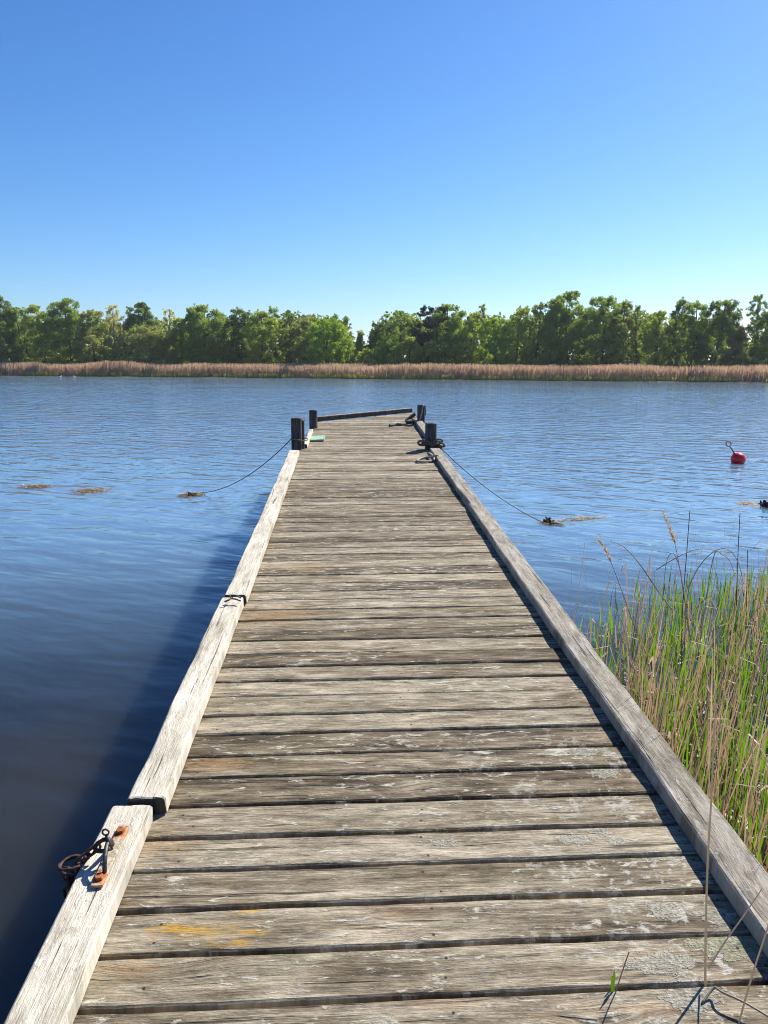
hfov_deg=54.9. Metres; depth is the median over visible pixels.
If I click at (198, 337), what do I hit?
tree
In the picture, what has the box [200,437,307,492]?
mooring rope
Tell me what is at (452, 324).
tree
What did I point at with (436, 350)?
tree
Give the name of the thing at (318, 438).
mat
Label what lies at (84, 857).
rusty chain
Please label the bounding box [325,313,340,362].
tree
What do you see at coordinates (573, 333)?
tree
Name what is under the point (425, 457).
rope loop
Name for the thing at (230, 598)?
wire loop
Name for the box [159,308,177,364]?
tree
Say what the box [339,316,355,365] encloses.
tree
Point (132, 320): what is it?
tree
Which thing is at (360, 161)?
sky
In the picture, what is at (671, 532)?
dry reed
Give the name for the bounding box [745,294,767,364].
tree
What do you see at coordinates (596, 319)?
tree
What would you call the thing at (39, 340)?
tree
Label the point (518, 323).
tree
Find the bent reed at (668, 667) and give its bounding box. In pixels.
[644,624,695,720]
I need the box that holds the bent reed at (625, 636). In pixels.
[609,607,641,690]
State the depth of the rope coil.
9.42 m
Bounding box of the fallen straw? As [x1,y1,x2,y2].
[701,986,767,1016]
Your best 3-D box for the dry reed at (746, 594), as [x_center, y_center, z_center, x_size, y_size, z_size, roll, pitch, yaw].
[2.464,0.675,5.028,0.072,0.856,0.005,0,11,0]
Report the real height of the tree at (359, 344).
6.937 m
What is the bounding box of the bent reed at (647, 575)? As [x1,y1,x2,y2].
[611,541,672,609]
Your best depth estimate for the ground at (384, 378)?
102.65 m
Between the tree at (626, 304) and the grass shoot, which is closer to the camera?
the grass shoot
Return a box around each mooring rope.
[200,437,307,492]
[439,446,542,522]
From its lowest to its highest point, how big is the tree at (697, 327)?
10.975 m
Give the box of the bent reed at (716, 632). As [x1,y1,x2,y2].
[713,605,726,669]
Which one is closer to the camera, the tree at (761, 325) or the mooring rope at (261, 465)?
the mooring rope at (261, 465)
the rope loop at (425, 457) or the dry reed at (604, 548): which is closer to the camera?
the dry reed at (604, 548)
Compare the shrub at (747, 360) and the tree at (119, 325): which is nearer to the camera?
the shrub at (747, 360)
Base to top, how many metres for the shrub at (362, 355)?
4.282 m
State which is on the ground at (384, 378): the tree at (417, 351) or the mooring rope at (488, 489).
the tree at (417, 351)
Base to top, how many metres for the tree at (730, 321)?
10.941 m
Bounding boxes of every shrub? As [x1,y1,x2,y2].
[354,348,388,366]
[728,355,764,368]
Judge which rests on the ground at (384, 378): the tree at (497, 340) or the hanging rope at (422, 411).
the tree at (497, 340)
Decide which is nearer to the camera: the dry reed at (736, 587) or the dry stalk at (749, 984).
the dry stalk at (749, 984)
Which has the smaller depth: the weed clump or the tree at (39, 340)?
the weed clump
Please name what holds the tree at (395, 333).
on the ground at (384, 378)
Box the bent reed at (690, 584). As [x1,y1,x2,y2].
[684,548,742,651]
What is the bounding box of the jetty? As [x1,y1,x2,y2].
[4,405,767,1023]
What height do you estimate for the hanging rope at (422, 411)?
0.411 m
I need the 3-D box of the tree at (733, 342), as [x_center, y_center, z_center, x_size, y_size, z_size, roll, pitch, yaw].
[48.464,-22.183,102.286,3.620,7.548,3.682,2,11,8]
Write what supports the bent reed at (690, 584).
attached to the dry reeds at (651, 707)
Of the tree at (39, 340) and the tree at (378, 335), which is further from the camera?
the tree at (39, 340)
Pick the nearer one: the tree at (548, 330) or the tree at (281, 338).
the tree at (548, 330)
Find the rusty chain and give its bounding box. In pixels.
[57,844,101,898]
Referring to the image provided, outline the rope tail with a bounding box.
[389,419,413,426]
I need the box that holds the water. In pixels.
[0,376,767,1023]
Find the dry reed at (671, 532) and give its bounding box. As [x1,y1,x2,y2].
[661,509,694,688]
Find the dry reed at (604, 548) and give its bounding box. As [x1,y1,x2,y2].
[596,536,652,699]
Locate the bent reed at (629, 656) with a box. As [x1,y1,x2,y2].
[609,614,652,724]
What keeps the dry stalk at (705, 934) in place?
on the jetty
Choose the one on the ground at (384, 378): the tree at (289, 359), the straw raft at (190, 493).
the tree at (289, 359)
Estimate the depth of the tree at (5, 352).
125.20 m
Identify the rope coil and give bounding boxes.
[417,438,445,446]
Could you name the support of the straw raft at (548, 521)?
on the water
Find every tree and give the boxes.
[0,295,18,362]
[3,306,37,362]
[21,304,60,364]
[40,298,98,364]
[71,309,113,363]
[105,304,125,362]
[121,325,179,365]
[123,302,155,356]
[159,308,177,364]
[169,317,194,363]
[175,303,230,364]
[220,307,252,364]
[241,309,280,364]
[263,306,285,364]
[282,310,296,363]
[287,315,324,365]
[304,317,351,364]
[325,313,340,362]
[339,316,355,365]
[353,330,367,364]
[366,320,387,354]
[369,336,399,364]
[387,310,411,364]
[396,335,424,365]
[408,304,448,364]
[418,340,453,365]
[428,304,467,364]
[453,311,487,364]
[475,316,512,366]
[477,304,487,363]
[499,305,534,365]
[526,302,548,366]
[532,297,569,367]
[538,290,596,365]
[572,307,596,365]
[579,295,630,365]
[601,299,639,365]
[625,304,644,365]
[637,310,674,367]
[662,296,688,366]
[672,299,712,368]
[691,299,746,367]
[722,324,749,365]
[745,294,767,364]
[749,311,767,364]
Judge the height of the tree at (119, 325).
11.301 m
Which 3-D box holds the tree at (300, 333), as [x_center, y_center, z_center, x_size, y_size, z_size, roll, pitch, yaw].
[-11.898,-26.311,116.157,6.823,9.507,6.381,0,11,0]
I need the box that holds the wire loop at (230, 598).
[224,594,240,601]
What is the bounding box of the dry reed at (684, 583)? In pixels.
[681,511,689,666]
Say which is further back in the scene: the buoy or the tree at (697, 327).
the tree at (697, 327)
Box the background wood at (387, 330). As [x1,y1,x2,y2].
[0,310,767,367]
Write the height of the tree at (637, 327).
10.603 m
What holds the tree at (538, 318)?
on the ground at (384, 378)
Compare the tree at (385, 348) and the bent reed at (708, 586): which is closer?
the bent reed at (708, 586)
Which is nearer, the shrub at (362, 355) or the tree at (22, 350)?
the shrub at (362, 355)
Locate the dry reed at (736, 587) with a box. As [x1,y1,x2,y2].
[735,516,739,673]
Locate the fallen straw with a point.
(729, 995)
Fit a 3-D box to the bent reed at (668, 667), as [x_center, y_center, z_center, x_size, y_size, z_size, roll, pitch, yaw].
[1.447,0.814,3.731,0.310,0.527,0.005,0,11,0]
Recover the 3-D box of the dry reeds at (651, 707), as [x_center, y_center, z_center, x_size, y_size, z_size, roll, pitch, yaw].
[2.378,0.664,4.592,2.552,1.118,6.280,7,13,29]
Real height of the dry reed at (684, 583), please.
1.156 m
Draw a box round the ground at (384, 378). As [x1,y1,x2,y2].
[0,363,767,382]
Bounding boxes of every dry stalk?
[704,684,762,986]
[738,925,767,1023]
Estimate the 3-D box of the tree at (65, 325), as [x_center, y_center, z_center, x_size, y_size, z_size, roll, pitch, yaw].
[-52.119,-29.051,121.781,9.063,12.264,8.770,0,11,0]
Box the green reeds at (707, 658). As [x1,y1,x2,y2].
[576,558,767,868]
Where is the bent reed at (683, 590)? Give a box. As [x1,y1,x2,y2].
[662,553,690,641]
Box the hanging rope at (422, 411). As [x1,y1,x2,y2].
[419,404,425,420]
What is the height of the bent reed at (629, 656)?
0.730 m
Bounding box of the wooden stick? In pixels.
[405,412,416,420]
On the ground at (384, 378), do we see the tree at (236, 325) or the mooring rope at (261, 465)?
the tree at (236, 325)
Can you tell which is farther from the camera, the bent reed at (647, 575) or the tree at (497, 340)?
the tree at (497, 340)
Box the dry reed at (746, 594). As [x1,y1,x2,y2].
[745,550,747,657]
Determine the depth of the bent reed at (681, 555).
4.43 m
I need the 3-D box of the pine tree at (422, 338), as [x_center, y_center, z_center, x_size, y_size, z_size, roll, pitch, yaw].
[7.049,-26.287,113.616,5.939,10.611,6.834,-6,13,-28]
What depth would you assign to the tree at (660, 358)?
104.28 m
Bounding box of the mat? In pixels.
[310,435,324,440]
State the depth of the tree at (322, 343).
110.16 m
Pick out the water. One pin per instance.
(110, 602)
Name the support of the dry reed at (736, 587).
in the water
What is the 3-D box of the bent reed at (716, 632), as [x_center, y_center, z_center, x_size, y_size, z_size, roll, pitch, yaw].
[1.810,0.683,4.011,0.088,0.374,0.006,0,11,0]
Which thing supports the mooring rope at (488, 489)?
attached to the jetty
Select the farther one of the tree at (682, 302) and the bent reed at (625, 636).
the tree at (682, 302)
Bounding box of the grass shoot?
[610,951,629,991]
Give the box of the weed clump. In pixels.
[757,500,767,507]
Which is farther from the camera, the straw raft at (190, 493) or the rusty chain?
the straw raft at (190, 493)
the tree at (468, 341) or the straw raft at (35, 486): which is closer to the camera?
the straw raft at (35, 486)
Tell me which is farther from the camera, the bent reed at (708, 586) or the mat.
the mat
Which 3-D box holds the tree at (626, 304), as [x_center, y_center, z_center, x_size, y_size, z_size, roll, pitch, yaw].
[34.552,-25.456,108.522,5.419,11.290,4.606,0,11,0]
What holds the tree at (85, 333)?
on the ground at (384, 378)
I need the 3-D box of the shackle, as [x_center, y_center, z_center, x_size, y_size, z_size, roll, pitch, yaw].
[-0.785,0.917,2.059,0.058,0.065,0.031,-1,14,-3]
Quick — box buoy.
[726,441,745,463]
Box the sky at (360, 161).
[0,0,767,364]
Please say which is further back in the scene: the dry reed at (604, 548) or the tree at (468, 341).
the tree at (468, 341)
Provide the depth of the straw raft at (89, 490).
12.01 m
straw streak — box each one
[550,516,608,520]
[737,501,757,504]
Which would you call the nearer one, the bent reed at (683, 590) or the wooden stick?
the bent reed at (683, 590)
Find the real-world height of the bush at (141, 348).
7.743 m
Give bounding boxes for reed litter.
[596,622,767,869]
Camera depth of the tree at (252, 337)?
114.38 m
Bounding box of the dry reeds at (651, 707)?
[536,518,767,872]
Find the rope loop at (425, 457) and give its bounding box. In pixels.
[416,452,437,462]
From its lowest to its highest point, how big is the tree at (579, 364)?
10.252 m
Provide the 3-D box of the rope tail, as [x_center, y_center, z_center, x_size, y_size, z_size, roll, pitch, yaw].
[0.341,-1.461,12.067,0.136,0.090,0.762,8,14,35]
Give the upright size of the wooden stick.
0.179 m
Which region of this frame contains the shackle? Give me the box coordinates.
[93,828,112,853]
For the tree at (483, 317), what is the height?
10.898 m
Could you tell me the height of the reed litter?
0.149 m
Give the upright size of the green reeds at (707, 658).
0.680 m
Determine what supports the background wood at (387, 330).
on the ground at (384, 378)
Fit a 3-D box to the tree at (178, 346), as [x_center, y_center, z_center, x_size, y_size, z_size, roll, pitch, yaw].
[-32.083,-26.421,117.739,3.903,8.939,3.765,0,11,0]
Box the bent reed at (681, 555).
[656,549,720,569]
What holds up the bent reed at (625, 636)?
attached to the green reeds at (707, 658)
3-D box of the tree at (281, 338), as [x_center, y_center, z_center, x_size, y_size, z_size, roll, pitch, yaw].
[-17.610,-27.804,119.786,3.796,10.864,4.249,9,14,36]
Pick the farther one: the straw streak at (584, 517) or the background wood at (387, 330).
the background wood at (387, 330)
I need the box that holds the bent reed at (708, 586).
[700,550,735,641]
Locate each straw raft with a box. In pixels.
[18,484,52,488]
[68,488,113,493]
[180,491,205,497]
[538,516,562,524]
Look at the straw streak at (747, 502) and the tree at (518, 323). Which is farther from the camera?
the tree at (518, 323)
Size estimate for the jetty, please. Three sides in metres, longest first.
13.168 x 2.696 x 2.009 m

